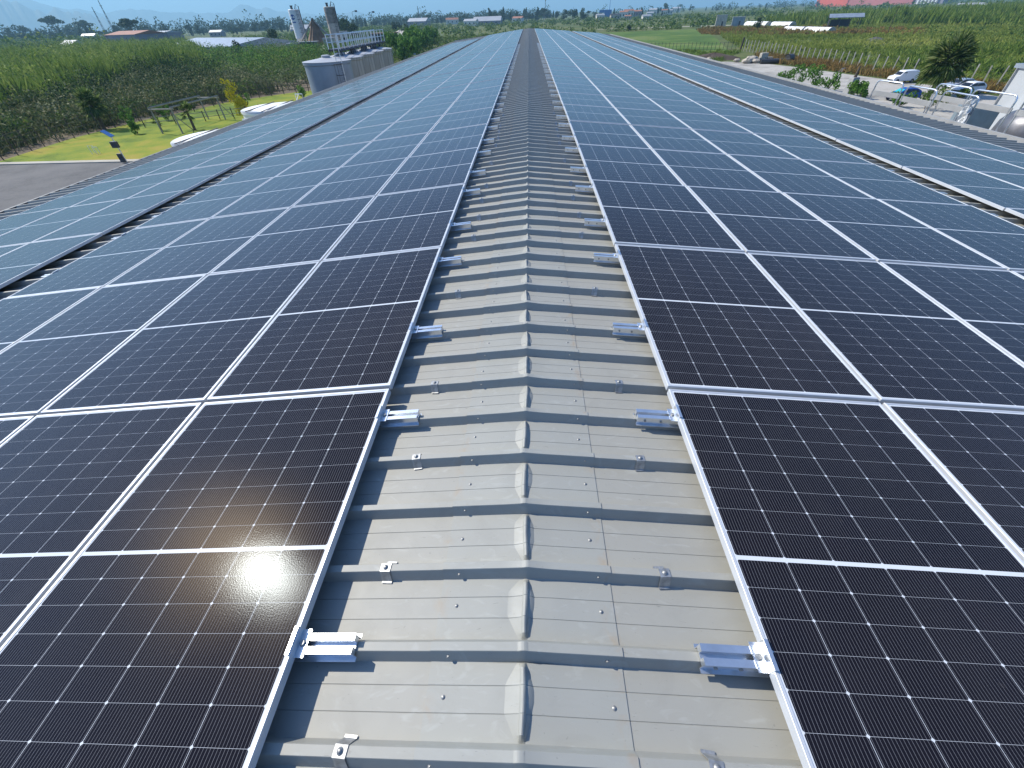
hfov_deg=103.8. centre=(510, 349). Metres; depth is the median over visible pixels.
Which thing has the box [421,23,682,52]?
scrub
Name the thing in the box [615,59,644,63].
solar module
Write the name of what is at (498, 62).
solar module
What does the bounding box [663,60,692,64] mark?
solar module
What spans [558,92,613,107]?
solar module
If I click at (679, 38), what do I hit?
crop field
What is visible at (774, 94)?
solar module
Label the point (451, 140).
solar module
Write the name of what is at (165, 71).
dark shrubs
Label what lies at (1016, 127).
pressure vessel
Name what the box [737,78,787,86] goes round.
solar module
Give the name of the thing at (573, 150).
mounting bracket
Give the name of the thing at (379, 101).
solar module
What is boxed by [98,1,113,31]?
lattice mast
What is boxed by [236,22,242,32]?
distant tree
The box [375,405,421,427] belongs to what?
mounting bracket
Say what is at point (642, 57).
solar module
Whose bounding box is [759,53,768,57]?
concrete block
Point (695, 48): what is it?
dark fence
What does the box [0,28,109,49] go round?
scrub
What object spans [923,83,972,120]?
guard rail frame
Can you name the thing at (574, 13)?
distant tree
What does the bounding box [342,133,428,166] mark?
solar module
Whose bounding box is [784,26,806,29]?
white tunnel
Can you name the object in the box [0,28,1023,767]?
warehouse
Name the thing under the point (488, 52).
solar module
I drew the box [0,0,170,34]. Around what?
hills
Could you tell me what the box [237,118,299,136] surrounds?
solar module
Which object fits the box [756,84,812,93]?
solar module
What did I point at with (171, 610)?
solar module
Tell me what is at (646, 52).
solar module
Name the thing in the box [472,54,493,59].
solar module
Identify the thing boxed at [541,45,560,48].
solar module
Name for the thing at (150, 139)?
lawn
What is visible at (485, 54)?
solar module
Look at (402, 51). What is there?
broad leaved plant
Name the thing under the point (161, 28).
distant tree
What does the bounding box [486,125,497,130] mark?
mounting bracket
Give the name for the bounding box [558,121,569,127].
mounting bracket
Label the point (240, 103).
yellow tree
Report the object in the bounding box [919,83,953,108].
leafy shrub
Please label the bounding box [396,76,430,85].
solar module
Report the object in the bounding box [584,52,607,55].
solar module
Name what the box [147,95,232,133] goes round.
pergola
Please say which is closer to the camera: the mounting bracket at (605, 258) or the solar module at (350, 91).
the mounting bracket at (605, 258)
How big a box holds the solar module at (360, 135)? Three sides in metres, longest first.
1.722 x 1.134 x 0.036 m
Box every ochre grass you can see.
[696,24,930,35]
[754,50,1006,93]
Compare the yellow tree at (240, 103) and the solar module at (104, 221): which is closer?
the solar module at (104, 221)
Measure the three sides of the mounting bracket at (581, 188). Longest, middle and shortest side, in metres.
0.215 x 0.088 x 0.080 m
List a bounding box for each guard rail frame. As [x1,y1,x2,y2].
[869,80,903,105]
[898,85,937,113]
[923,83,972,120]
[931,90,979,123]
[956,89,1017,130]
[1003,102,1023,132]
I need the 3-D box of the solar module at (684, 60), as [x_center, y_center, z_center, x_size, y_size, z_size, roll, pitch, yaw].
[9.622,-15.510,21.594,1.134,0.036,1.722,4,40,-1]
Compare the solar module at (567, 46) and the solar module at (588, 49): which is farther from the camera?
the solar module at (567, 46)
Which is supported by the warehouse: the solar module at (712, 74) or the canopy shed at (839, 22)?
the solar module at (712, 74)
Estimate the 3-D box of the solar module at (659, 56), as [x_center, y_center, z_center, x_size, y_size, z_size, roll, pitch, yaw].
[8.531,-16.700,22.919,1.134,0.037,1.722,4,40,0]
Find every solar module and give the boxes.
[0,199,123,246]
[0,207,66,235]
[0,233,102,288]
[0,243,27,255]
[0,275,206,417]
[0,287,100,352]
[0,389,390,767]
[0,403,202,647]
[0,416,34,444]
[7,219,208,297]
[16,177,138,214]
[33,190,184,241]
[41,261,319,414]
[71,169,189,206]
[94,154,193,183]
[105,207,289,286]
[129,161,240,197]
[135,177,272,228]
[143,148,234,175]
[153,137,233,160]
[191,141,281,168]
[196,131,271,153]
[200,124,264,142]
[207,247,441,401]
[210,196,374,273]
[211,168,338,217]
[213,150,315,185]
[235,113,289,128]
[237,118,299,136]
[239,125,311,146]
[262,104,311,117]
[264,130,346,157]
[267,108,321,123]
[275,113,335,130]
[276,142,370,176]
[286,97,328,108]
[292,157,406,206]
[293,100,338,112]
[302,103,354,117]
[302,116,367,136]
[306,91,342,100]
[314,92,356,103]
[319,123,393,148]
[321,85,356,94]
[323,184,465,260]
[324,95,370,107]
[330,104,386,121]
[331,86,369,96]
[340,81,366,87]
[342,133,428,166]
[343,88,383,98]
[347,81,379,89]
[348,109,410,129]
[350,76,378,83]
[352,95,400,109]
[359,82,394,91]
[360,73,385,79]
[360,77,389,84]
[369,73,397,80]
[370,70,392,75]
[370,87,412,99]
[372,77,403,85]
[372,98,423,114]
[373,115,442,140]
[378,147,478,194]
[381,69,406,75]
[383,73,412,80]
[385,64,406,69]
[385,81,422,91]
[388,66,412,72]
[389,89,434,103]
[392,69,419,76]
[395,102,453,122]
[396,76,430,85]
[400,66,425,72]
[402,82,443,94]
[407,71,437,79]
[409,63,431,68]
[410,124,487,156]
[412,92,462,108]
[415,76,450,86]
[416,61,436,65]
[417,68,442,74]
[422,58,441,62]
[424,64,448,70]
[424,72,455,80]
[426,84,468,97]
[429,61,453,67]
[430,107,493,131]
[432,67,461,75]
[436,77,474,88]
[437,59,456,63]
[440,56,461,61]
[440,64,465,70]
[444,95,498,114]
[445,72,478,81]
[446,61,469,66]
[451,58,472,63]
[453,67,483,75]
[456,55,476,60]
[456,85,501,100]
[458,63,486,70]
[460,53,479,57]
[463,51,481,55]
[464,60,489,66]
[464,78,503,90]
[467,57,491,63]
[471,72,506,82]
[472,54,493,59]
[476,52,495,56]
[476,67,508,76]
[478,50,497,54]
[481,63,510,70]
[484,59,511,66]
[488,56,512,62]
[490,53,513,59]
[493,51,514,56]
[495,49,515,53]
[497,47,515,51]
[499,45,516,49]
[540,44,558,46]
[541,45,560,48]
[542,47,562,50]
[542,49,563,52]
[543,52,566,55]
[544,54,569,58]
[545,57,572,61]
[547,61,576,66]
[548,65,581,71]
[550,70,586,77]
[552,76,593,85]
[555,83,601,94]
[558,45,576,47]
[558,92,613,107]
[560,47,579,49]
[562,49,582,51]
[563,104,628,124]
[564,51,586,54]
[565,53,590,57]
[568,56,595,60]
[569,121,650,148]
[571,59,598,63]
[574,63,606,68]
[576,46,594,48]
[577,144,682,184]
[578,48,598,50]
[578,67,612,73]
[581,50,603,53]
[582,72,622,80]
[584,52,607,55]
[588,55,612,58]
[588,78,632,87]
[591,179,744,251]
[592,58,618,61]
[593,47,614,50]
[595,86,646,97]
[597,49,618,52]
[597,61,625,65]
[601,51,623,54]
[601,64,635,70]
[604,95,664,110]
[606,54,630,57]
[608,69,646,76]
[610,56,636,60]
[614,244,877,401]
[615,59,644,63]
[615,74,657,82]
[615,108,690,128]
[617,49,636,51]
[622,51,645,54]
[623,63,652,67]
[625,81,672,90]
[627,53,650,56]
[629,66,664,72]
[630,125,724,153]
[633,56,659,59]
[635,50,657,53]
[636,89,693,101]
[637,71,678,78]
[640,59,667,62]
[643,53,663,55]
[647,62,679,66]
[649,55,669,57]
[649,77,694,85]
[649,98,717,114]
[652,149,777,191]
[654,57,682,61]
[656,65,690,70]
[660,83,712,93]
[661,54,681,56]
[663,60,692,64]
[666,69,704,75]
[667,56,691,59]
[667,389,1023,767]
[668,111,751,132]
[671,63,705,68]
[675,91,738,104]
[677,59,702,62]
[678,74,721,81]
[683,67,717,72]
[686,62,713,65]
[687,186,875,260]
[691,80,741,88]
[692,129,798,158]
[694,71,734,77]
[696,65,728,69]
[696,102,769,118]
[708,76,752,83]
[709,69,745,74]
[709,87,766,97]
[720,115,811,136]
[722,73,762,79]
[725,82,778,91]
[727,154,873,198]
[729,95,798,108]
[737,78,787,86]
[745,89,807,100]
[747,253,1023,411]
[754,133,872,163]
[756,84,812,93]
[756,106,837,122]
[770,98,842,111]
[782,92,847,103]
[783,192,1006,269]
[790,120,895,142]
[802,109,890,126]
[802,159,966,204]
[811,101,886,114]
[836,139,972,170]
[844,124,954,146]
[846,112,942,130]
[878,199,1023,270]
[880,262,1023,364]
[882,403,1023,561]
[894,127,1016,151]
[898,143,1023,174]
[902,166,1023,210]
[961,148,1023,167]
[977,171,1023,187]
[1004,208,1023,218]
[1011,271,1023,277]
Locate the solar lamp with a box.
[100,130,127,162]
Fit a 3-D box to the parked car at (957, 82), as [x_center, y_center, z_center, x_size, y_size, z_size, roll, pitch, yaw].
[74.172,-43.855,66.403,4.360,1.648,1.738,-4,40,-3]
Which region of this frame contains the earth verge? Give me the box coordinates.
[0,80,310,160]
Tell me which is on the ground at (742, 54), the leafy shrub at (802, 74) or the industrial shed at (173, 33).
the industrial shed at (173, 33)
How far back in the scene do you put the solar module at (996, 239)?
4.25 m
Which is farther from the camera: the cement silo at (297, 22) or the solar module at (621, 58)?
the cement silo at (297, 22)
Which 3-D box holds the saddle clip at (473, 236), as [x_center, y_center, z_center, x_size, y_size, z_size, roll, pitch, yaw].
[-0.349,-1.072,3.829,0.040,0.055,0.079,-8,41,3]
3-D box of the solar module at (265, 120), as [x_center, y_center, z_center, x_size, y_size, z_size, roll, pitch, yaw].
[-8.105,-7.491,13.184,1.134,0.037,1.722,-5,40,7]
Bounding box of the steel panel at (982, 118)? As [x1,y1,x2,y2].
[950,104,1000,128]
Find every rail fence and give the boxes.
[139,104,257,127]
[189,81,309,111]
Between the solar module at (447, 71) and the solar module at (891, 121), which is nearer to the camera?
the solar module at (891, 121)
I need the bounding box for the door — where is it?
[955,109,997,128]
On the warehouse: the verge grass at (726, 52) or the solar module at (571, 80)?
the solar module at (571, 80)
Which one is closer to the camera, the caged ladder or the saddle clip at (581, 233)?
the saddle clip at (581, 233)
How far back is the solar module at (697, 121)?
8.07 m
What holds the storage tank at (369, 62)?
on the ground at (742, 54)
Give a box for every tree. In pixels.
[5,28,18,36]
[11,24,29,37]
[15,32,25,38]
[37,15,64,35]
[40,30,55,37]
[65,27,73,34]
[70,85,109,129]
[73,20,93,33]
[77,26,83,35]
[84,23,90,33]
[112,23,120,31]
[116,18,138,30]
[159,22,168,30]
[187,23,193,35]
[194,24,203,34]
[219,79,248,115]
[227,25,234,34]
[230,40,241,51]
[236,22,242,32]
[251,23,256,31]
[253,21,262,30]
[260,21,268,32]
[266,28,279,38]
[338,15,349,31]
[342,22,358,37]
[391,22,401,29]
[501,7,504,20]
[539,8,546,20]
[561,9,567,19]
[568,9,577,19]
[580,8,587,19]
[753,16,762,28]
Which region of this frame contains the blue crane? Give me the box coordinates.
[599,0,611,16]
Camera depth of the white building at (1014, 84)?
43.44 m
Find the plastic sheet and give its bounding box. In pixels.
[957,98,979,122]
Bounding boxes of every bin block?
[300,41,319,49]
[322,37,336,49]
[339,31,348,42]
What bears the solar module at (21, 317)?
on the warehouse
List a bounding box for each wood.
[0,5,550,38]
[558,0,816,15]
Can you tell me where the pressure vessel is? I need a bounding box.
[991,108,1023,137]
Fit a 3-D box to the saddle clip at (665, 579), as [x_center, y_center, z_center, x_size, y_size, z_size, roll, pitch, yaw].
[0.566,0.833,1.486,0.040,0.055,0.079,1,41,-4]
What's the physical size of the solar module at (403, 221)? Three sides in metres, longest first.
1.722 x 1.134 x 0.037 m
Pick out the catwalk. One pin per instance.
(359, 45)
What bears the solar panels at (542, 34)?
on the warehouse
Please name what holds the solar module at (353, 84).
on the warehouse
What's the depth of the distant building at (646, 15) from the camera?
596.46 m
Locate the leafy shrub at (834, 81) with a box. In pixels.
[816,72,841,89]
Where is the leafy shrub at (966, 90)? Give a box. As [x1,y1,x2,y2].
[956,86,977,98]
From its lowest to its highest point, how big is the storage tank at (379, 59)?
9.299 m
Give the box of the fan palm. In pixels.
[913,25,983,94]
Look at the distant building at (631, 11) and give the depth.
701.66 m
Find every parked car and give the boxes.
[886,87,921,100]
[941,78,975,89]
[950,81,986,93]
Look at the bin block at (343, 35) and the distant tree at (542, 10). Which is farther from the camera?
the distant tree at (542, 10)
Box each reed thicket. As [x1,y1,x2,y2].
[0,43,205,105]
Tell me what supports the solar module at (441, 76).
on the warehouse
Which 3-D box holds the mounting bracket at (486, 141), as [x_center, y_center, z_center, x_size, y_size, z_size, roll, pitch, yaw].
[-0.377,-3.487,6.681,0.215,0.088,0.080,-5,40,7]
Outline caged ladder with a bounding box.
[330,36,346,82]
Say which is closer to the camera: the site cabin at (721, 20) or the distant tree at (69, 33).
the site cabin at (721, 20)
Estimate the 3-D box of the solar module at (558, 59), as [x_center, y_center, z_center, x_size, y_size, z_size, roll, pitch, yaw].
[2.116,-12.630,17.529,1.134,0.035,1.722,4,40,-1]
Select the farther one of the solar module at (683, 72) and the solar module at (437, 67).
the solar module at (437, 67)
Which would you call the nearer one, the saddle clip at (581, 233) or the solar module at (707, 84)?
the saddle clip at (581, 233)
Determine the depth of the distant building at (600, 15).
645.93 m
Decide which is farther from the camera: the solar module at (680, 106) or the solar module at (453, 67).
the solar module at (453, 67)
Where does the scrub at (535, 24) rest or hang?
on the ground at (742, 54)
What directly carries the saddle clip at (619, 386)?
attached to the warehouse
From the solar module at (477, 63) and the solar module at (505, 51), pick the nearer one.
the solar module at (477, 63)
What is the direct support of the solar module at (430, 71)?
on the warehouse
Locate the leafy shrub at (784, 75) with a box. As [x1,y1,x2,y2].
[776,69,795,78]
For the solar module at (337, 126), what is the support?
on the warehouse
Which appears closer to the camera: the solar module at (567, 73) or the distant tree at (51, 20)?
the solar module at (567, 73)
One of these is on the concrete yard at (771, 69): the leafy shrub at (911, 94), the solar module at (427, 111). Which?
the leafy shrub at (911, 94)
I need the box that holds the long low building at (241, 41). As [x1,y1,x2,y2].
[177,37,296,52]
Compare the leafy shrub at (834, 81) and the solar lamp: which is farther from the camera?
the leafy shrub at (834, 81)
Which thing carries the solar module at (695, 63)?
on the warehouse
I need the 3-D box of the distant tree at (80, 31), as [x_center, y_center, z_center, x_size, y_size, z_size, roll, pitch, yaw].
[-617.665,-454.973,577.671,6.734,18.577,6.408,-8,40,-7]
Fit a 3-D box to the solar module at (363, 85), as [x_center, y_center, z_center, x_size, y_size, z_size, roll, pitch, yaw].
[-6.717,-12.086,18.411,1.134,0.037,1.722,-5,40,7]
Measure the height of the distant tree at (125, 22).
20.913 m
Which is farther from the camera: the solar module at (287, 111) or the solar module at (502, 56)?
the solar module at (502, 56)
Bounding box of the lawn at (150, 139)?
[0,91,311,161]
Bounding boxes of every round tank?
[170,119,244,146]
[241,93,302,118]
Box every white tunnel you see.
[744,21,771,25]
[770,21,796,25]
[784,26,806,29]
[803,26,835,31]
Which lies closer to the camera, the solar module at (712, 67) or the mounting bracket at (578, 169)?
the mounting bracket at (578, 169)
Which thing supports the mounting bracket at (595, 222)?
attached to the warehouse
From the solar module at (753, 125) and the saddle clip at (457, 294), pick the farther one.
the solar module at (753, 125)
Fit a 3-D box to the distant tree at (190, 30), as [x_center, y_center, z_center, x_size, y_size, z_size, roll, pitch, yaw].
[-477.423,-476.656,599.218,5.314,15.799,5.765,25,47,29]
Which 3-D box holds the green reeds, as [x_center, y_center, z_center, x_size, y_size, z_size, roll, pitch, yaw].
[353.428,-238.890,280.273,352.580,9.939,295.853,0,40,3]
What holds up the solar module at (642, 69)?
on the warehouse
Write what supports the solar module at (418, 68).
on the warehouse
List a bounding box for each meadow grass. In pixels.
[720,22,1023,82]
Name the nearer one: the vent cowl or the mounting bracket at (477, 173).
the mounting bracket at (477, 173)
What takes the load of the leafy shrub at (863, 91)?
on the concrete yard at (771, 69)
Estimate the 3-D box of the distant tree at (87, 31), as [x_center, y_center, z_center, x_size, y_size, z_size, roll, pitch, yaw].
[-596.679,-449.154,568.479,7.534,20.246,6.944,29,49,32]
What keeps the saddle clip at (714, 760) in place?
attached to the warehouse
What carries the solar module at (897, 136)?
on the warehouse
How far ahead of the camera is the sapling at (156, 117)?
59.71 m
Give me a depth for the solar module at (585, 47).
25.52 m
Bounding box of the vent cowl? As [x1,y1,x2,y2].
[843,66,860,93]
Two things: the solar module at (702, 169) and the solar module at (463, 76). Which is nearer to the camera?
the solar module at (702, 169)
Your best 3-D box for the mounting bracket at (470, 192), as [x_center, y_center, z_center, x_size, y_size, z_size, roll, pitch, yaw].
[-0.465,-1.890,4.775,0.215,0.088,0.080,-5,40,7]
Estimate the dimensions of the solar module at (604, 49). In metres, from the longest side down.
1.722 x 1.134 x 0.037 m
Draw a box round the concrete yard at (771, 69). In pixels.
[724,62,997,119]
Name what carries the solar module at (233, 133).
on the warehouse
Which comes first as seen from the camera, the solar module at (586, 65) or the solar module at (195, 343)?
the solar module at (195, 343)
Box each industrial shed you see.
[104,30,169,41]
[159,30,184,39]
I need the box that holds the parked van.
[887,69,919,83]
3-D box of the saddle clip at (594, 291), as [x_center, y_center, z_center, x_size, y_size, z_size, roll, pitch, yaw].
[0.631,-0.444,3.011,0.040,0.055,0.079,7,41,4]
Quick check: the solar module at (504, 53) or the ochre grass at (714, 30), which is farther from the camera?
the ochre grass at (714, 30)
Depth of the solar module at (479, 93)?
10.95 m
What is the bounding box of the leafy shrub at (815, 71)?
[805,64,825,85]
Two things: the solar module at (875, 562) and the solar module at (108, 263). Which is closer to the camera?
the solar module at (875, 562)
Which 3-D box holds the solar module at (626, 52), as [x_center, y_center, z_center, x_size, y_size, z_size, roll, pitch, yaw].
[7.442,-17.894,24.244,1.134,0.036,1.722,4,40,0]
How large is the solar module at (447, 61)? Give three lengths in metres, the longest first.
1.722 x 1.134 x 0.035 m
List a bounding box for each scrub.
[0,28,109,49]
[155,37,408,84]
[198,37,357,70]
[224,26,405,41]
[308,7,790,37]
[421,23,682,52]
[722,0,1023,16]
[924,17,1023,40]
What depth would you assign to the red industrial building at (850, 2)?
1109.85 m
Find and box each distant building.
[81,33,98,37]
[209,30,225,36]
[290,24,320,31]
[407,18,430,26]
[446,17,458,23]
[463,18,478,25]
[473,16,502,24]
[512,16,523,22]
[596,14,604,19]
[610,13,619,19]
[620,10,628,18]
[624,9,633,17]
[633,10,641,16]
[641,14,651,18]
[649,8,657,15]
[672,7,680,12]
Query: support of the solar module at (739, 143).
on the warehouse
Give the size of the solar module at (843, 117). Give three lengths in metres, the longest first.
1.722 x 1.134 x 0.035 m
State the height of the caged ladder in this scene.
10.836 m
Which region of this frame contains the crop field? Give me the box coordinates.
[602,29,726,55]
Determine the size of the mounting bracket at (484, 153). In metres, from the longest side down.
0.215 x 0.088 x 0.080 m
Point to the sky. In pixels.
(408, 7)
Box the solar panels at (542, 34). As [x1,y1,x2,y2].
[405,28,652,61]
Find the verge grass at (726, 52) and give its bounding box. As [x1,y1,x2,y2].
[677,48,740,61]
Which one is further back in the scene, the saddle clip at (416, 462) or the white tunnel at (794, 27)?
the white tunnel at (794, 27)
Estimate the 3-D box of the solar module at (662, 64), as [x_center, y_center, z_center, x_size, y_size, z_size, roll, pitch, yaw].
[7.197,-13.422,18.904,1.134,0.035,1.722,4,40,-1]
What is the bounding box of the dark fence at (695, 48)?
[649,42,736,50]
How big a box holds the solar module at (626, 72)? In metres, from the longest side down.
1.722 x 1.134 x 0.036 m
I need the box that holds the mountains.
[7,0,382,27]
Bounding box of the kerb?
[0,159,137,164]
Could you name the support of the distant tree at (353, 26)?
on the ground at (742, 54)
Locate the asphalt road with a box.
[0,162,129,210]
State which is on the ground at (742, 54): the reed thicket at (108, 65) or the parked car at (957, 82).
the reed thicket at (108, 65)
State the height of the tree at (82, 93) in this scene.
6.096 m
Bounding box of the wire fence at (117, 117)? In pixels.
[0,75,306,160]
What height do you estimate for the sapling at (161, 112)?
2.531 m
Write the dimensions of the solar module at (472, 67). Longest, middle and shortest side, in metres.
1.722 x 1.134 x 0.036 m
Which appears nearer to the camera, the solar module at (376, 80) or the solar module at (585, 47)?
the solar module at (376, 80)
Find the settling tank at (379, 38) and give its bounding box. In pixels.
[369,32,397,46]
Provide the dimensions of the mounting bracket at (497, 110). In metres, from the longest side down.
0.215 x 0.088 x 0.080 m
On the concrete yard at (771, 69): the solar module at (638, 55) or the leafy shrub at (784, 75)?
the leafy shrub at (784, 75)
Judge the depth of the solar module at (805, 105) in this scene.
10.81 m
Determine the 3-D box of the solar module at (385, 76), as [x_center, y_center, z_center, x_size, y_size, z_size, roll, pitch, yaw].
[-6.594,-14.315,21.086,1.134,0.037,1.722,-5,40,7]
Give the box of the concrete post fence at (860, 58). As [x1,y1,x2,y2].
[743,39,1009,88]
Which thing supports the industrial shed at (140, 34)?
on the ground at (742, 54)
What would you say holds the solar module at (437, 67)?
on the warehouse
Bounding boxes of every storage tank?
[302,55,353,93]
[330,51,365,78]
[335,49,376,73]
[358,47,385,69]
[367,45,393,66]
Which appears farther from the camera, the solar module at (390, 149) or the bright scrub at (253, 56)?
the bright scrub at (253, 56)
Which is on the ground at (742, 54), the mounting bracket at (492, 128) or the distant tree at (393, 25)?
the distant tree at (393, 25)
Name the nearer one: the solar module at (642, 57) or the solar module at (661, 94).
the solar module at (661, 94)
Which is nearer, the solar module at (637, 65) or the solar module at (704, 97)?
the solar module at (704, 97)
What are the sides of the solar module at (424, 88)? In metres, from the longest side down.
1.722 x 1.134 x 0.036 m
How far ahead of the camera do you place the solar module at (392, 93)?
14.01 m
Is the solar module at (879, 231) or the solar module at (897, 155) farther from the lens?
the solar module at (897, 155)
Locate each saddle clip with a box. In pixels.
[331,734,357,767]
[380,561,396,582]
[412,454,421,469]
[431,381,438,392]
[455,289,460,298]
[471,234,475,241]
[579,231,583,238]
[591,287,597,295]
[614,380,622,392]
[635,455,644,470]
[653,566,670,588]
[700,749,723,767]
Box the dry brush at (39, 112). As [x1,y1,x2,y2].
[0,61,259,151]
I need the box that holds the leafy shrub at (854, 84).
[847,79,865,94]
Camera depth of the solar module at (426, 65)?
23.65 m
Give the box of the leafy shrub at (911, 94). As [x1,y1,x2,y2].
[891,91,918,106]
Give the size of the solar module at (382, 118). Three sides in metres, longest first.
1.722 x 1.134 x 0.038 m
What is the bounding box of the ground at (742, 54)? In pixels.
[3,0,1023,122]
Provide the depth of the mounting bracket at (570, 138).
6.60 m
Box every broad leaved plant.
[382,31,398,57]
[394,26,409,37]
[396,35,417,59]
[400,35,421,54]
[403,27,422,45]
[415,30,424,45]
[419,30,432,45]
[420,31,426,44]
[424,25,438,39]
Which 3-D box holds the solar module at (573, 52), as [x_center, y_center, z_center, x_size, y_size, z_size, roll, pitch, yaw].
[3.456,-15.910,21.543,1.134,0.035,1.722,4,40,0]
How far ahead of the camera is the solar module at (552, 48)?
22.89 m
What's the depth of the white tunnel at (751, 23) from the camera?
277.30 m
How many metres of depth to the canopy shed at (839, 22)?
222.48 m
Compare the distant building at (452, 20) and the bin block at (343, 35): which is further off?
the distant building at (452, 20)
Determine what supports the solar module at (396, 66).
on the warehouse
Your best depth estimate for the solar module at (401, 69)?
23.78 m
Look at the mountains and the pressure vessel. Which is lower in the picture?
the pressure vessel
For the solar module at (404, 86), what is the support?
on the warehouse
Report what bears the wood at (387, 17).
on the ground at (742, 54)
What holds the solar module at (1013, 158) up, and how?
on the warehouse
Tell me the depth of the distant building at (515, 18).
665.74 m
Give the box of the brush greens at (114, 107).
[0,68,259,148]
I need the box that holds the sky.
[33,0,816,17]
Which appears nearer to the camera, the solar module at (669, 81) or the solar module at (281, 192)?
the solar module at (281, 192)
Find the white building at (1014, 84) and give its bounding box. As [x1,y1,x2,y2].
[989,63,1023,129]
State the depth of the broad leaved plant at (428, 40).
203.83 m
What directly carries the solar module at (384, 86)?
on the warehouse
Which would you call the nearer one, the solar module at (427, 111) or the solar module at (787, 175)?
the solar module at (787, 175)
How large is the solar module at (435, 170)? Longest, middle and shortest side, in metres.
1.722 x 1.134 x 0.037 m
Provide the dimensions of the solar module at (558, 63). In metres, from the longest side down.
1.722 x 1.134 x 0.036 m
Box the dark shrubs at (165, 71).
[0,53,222,145]
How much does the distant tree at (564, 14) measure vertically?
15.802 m
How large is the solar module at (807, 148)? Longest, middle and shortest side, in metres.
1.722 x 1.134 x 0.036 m
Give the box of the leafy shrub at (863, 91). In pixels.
[853,81,869,97]
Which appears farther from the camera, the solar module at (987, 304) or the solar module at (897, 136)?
the solar module at (897, 136)
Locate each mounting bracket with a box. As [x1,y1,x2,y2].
[284,626,362,661]
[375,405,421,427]
[408,322,443,339]
[435,255,461,267]
[449,220,471,230]
[462,187,480,196]
[469,168,485,176]
[477,149,490,156]
[481,137,493,143]
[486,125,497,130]
[489,117,499,122]
[493,109,502,112]
[554,105,563,109]
[556,113,566,118]
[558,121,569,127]
[562,134,574,140]
[565,145,579,152]
[570,164,586,172]
[575,183,593,192]
[584,216,605,226]
[593,250,620,263]
[611,319,647,336]
[633,405,682,427]
[693,639,779,677]
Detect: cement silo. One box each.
[288,4,307,42]
[323,1,340,40]
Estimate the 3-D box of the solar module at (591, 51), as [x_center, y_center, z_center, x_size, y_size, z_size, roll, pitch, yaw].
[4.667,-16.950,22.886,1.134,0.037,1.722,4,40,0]
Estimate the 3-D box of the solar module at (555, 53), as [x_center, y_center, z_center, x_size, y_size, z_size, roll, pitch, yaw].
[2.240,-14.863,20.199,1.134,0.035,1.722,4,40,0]
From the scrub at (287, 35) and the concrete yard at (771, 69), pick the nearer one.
the concrete yard at (771, 69)
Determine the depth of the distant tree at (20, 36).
582.23 m
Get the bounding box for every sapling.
[117,105,134,123]
[126,120,139,133]
[150,114,162,130]
[151,104,169,119]
[177,100,195,129]
[236,92,250,106]
[297,85,305,97]
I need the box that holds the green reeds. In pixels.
[763,0,1023,25]
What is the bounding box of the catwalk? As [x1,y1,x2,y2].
[324,29,384,54]
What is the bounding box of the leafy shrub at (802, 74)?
[789,63,815,81]
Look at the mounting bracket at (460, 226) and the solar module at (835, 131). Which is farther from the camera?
the solar module at (835, 131)
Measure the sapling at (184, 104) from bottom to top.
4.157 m
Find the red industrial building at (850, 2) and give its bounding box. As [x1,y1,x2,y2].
[815,0,953,6]
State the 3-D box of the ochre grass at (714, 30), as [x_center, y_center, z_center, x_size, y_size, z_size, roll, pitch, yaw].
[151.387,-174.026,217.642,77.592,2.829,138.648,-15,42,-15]
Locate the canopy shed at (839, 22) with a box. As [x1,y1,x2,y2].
[827,13,864,26]
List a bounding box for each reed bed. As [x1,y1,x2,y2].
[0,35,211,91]
[0,43,198,111]
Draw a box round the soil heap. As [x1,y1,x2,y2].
[698,52,740,60]
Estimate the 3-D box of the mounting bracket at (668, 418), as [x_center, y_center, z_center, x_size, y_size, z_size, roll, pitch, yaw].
[0.747,0.332,2.032,0.215,0.088,0.080,4,40,0]
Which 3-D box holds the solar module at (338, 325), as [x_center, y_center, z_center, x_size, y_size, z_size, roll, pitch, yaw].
[-1.199,-0.295,2.975,1.134,0.036,1.722,-5,40,7]
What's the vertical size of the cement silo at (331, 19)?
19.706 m
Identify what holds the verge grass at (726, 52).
on the ground at (742, 54)
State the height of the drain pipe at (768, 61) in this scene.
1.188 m
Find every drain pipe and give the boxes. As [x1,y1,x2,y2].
[759,58,789,63]
[785,54,794,59]
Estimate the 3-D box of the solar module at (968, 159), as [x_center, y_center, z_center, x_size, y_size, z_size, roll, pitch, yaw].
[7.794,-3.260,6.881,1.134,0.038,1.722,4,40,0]
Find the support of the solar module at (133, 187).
on the warehouse
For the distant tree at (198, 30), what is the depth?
630.85 m
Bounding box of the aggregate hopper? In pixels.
[300,18,336,44]
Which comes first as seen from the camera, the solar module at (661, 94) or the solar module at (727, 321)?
the solar module at (727, 321)
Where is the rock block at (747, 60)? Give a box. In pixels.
[741,58,751,62]
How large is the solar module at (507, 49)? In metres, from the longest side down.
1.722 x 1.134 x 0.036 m
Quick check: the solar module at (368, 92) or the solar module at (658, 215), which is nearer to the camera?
the solar module at (658, 215)
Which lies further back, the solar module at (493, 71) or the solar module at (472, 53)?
the solar module at (472, 53)
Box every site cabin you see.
[715,15,727,25]
[731,16,745,25]
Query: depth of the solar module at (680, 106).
9.44 m
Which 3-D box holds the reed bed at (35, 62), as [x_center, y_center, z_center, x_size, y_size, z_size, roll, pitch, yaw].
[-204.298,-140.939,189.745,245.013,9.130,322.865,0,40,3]
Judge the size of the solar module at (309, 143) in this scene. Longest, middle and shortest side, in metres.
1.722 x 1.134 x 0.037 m

